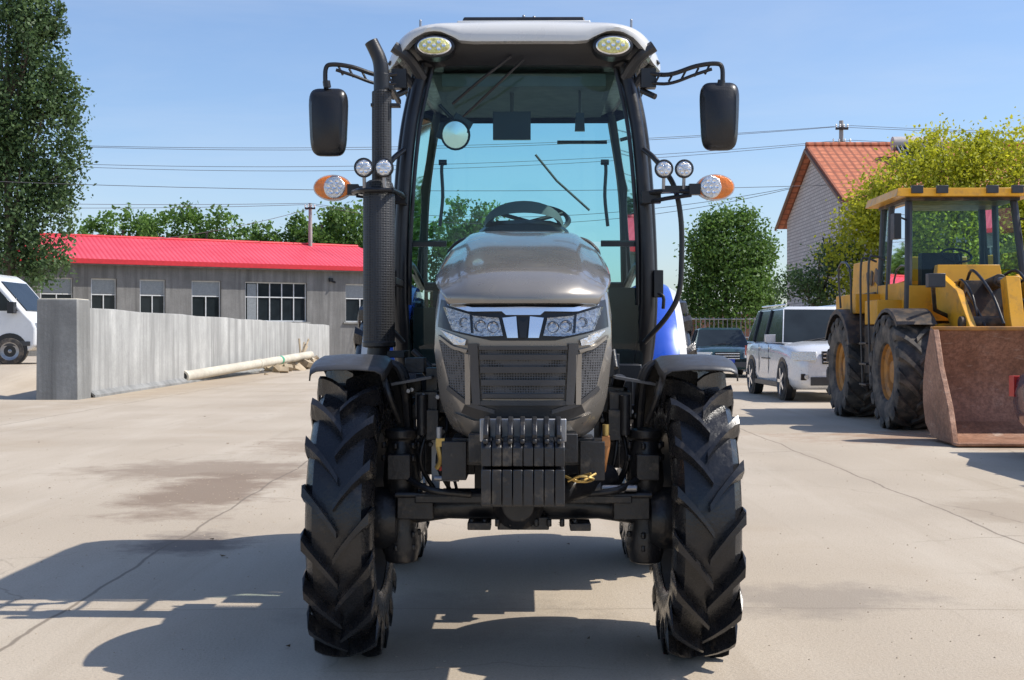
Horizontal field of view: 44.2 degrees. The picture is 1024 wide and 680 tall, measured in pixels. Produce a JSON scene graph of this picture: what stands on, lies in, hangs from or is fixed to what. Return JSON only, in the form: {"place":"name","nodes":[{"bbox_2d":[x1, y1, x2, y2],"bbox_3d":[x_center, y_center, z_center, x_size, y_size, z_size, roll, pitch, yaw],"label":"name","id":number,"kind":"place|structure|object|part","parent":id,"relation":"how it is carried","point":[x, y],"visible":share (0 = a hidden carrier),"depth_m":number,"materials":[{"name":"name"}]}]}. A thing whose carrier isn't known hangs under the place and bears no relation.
{"place":"outdoors","nodes":[
{"label":"outdoors","id":0,"kind":"place"},
{"bbox_2d":[0,356,1023,679],"bbox_3d":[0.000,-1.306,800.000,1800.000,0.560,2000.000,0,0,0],"label":"ground","id":1,"kind":"structure","parent":0,"point":[874,532],"depth_m":6.94,"materials":[{"name":"concrete"}]},
{"bbox_2d":[0,69,23,273],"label":"poplar tree","id":2,"kind":"object","parent":1,"relation":"on","point":[2,187],"visible":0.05,"depth_m":56.23,"materials":[{"name":"green plant"}]},
{"bbox_2d":[0,275,38,363],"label":"white van","id":3,"kind":"object","parent":1,"relation":"on","point":[18,318],"visible":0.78,"depth_m":31.00,"materials":[{"name":"paint"}]},
{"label":"windows and trim","id":4,"kind":"part","parent":3,"relation":"part of","materials":[{"name":"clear glass"}]},
{"bbox_2d":[0,0,98,293],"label":"poplar tree","id":5,"kind":"object","parent":1,"relation":"on","point":[31,31],"visible":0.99,"depth_m":54.99,"materials":[{"name":"green plant"}]},
{"bbox_2d":[36,298,90,399],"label":"end pillar","id":6,"kind":"structure","parent":1,"relation":"on","point":[63,370],"depth_m":24.81,"materials":[{"name":"grey concrete"}]},
{"bbox_2d":[91,368,264,397],"bbox_3d":[-8.920,1.077,44.853,0.130,0.190,38.309,0,0,-1],"label":"base strip","id":7,"kind":"object","parent":1,"relation":"on","point":[123,389],"visible":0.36,"depth_m":30.28,"materials":[{"name":"grey concrete"}]},
{"bbox_2d":[0,263,362,355],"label":"walls","id":8,"kind":"structure","parent":1,"relation":"on","point":[325,301],"depth_m":66.26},
{"bbox_2d":[3,233,362,272],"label":"roof","id":9,"kind":"structure","parent":8,"relation":"on","point":[112,250],"depth_m":67.33,"materials":[{"name":"red metal"}]},
{"bbox_2d":[40,277,362,323],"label":"windows","id":10,"kind":"structure","parent":8,"relation":"attached to","point":[275,301],"depth_m":66.16,"materials":[{"name":"white glass"}]},
{"bbox_2d":[90,308,328,396],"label":"concrete wall","id":11,"kind":"structure","parent":1,"relation":"on","point":[130,348],"depth_m":32.89,"materials":[{"name":"grey concrete"}]},
{"bbox_2d":[184,351,313,380],"bbox_3d":[-8.400,0.791,41.852,0.330,0.660,16.327,0,0,3],"label":"concrete pipe","id":12,"kind":"object","parent":1,"relation":"on","point":[201,373],"visible":0.84,"depth_m":39.45,"materials":[{"name":"beige concrete"}]},
{"bbox_2d":[259,338,318,374],"bbox_3d":[-8.350,0.615,49.752,1.971,1.361,17.584,0,0,0],"label":"rubble pile","id":13,"kind":"object","parent":1,"relation":"on","point":[304,364],"visible":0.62,"depth_m":46.42,"materials":[{"name":"stone"}]},
{"bbox_2d":[74,190,509,306],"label":"distant tree row","id":14,"kind":"object","parent":1,"relation":"on","point":[338,224],"visible":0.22,"depth_m":95.51,"materials":[{"name":"green plant"}]},
{"bbox_2d":[304,203,315,245],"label":"utility pole","id":15,"kind":"object","parent":1,"relation":"on","point":[310,207],"visible":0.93,"depth_m":72.38,"materials":[{"name":"concrete"}]},
{"bbox_2d":[300,15,746,657],"bbox_3d":[0.056,-0.168,6.034,2.005,2.818,3.879,0,0,1],"label":"tractor","id":16,"kind":"object","parent":1,"relation":"on","point":[540,373],"visible":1,"depth_m":4.93,"materials":[{"name":"metal"}]},
{"bbox_2d":[691,328,747,375],"bbox_3d":[6.619,0.400,40.286,2.180,1.570,4.671,0,0,3],"label":"parked sedan","id":17,"kind":"object","parent":1,"relation":"on","point":[729,343],"visible":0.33,"depth_m":39.37,"materials":[{"name":"paint"}]},
{"bbox_2d":[691,317,755,342],"bbox_3d":[10.100,-0.026,61.998,5.800,2.200,0.065,0,0,0],"label":"metal fence","id":18,"kind":"object","parent":1,"relation":"on","point":[718,318],"visible":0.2,"depth_m":61.98,"materials":[{"name":"metal"}]},
{"bbox_2d":[672,194,786,340],"bbox_3d":[11.114,-3.187,63.776,6.110,8.926,5.924,0,0,0],"label":"broadleaf tree","id":19,"kind":"object","parent":1,"relation":"on","point":[745,270],"visible":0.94,"depth_m":63.10,"materials":[{"name":"green plant"}]},
{"bbox_2d":[745,304,835,400],"bbox_3d":[6.220,0.242,26.183,2.280,1.967,4.826,0,0,-1],"label":"white suv","id":20,"kind":"object","parent":1,"relation":"on","point":[786,348],"visible":0.61,"depth_m":25.31,"materials":[{"name":"paint"}]},
{"bbox_2d":[767,236,874,306],"bbox_3d":[10.146,-1.045,40.504,3.905,4.765,2.528,0,0,0],"label":"dark tree","id":21,"kind":"object","parent":1,"relation":"on","point":[813,286],"visible":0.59,"depth_m":40.28,"materials":[{"name":"green plant"}]},
{"bbox_2d":[832,120,850,141],"bbox_3d":[15.800,-4.622,60.482,0.910,11.800,0.330,0,0,0],"label":"utility pole","id":22,"kind":"object","parent":1,"relation":"on","point":[840,128],"visible":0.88,"depth_m":60.34,"materials":[{"name":"concrete"}]},
{"bbox_2d":[0,125,1022,239],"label":"overhead wires","id":23,"kind":"object","parent":22,"relation":"attached to","point":[439,168],"visible":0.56,"depth_m":60.26,"materials":[{"name":"black metal"}]},
{"bbox_2d":[787,161,1015,306],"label":"walls","id":24,"kind":"structure","parent":1,"relation":"on","point":[811,208],"depth_m":50.66,"materials":[{"name":"brick"}]},
{"bbox_2d":[820,207,841,293],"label":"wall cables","id":25,"kind":"object","parent":24,"relation":"attached to","point":[829,239],"depth_m":46.16,"materials":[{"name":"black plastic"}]},
{"bbox_2d":[774,142,1023,230],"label":"roof","id":26,"kind":"structure","parent":24,"relation":"on","point":[834,163],"depth_m":48.81,"materials":[{"name":"orange tile"}]},
{"bbox_2d":[890,137,951,171],"bbox_3d":[15.600,-6.896,47.657,2.000,1.820,1.988,0,0,0],"label":"solar water heater","id":27,"kind":"object","parent":26,"relation":"on","point":[898,142],"visible":0.16,"depth_m":48.12,"materials":[{"name":"metal"}]},
{"bbox_2d":[806,106,1023,299],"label":"yellow green tree","id":28,"kind":"object","parent":1,"relation":"on","point":[986,149],"visible":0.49,"depth_m":38.33,"materials":[{"name":"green plant"}]},
{"bbox_2d":[825,185,1023,445],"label":"wheel loader","id":29,"kind":"object","parent":1,"relation":"on","point":[933,343],"visible":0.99,"depth_m":16.85,"materials":[{"name":"metal"}]},
{"bbox_2d":[977,182,1022,268],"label":"yellow green tree","id":30,"kind":"object","parent":1,"relation":"on","point":[1014,243],"visible":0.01,"depth_m":39.53,"materials":[{"name":"green plant"}]},
{"bbox_2d":[1009,373,1023,425],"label":"parked car","id":31,"kind":"object","parent":1,"relation":"on","point":[1016,387],"visible":1,"depth_m":13.26,"materials":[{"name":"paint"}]},
{"bbox_2d":[0,0,1023,310],"label":"sky","id":32,"kind":"structure","parent":0,"point":[237,77],"materials":[{"name":"blue"}]},
{"bbox_2d":[689,312,699,335],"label":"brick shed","id":33,"kind":"structure","parent":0,"point":[693,321],"depth_m":66.50,"materials":[{"name":"brick"}]},
{"bbox_2d":[701,312,755,343],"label":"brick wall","id":34,"kind":"structure","parent":0,"point":[747,332],"depth_m":75.85,"materials":[{"name":"brick"}]}
]}

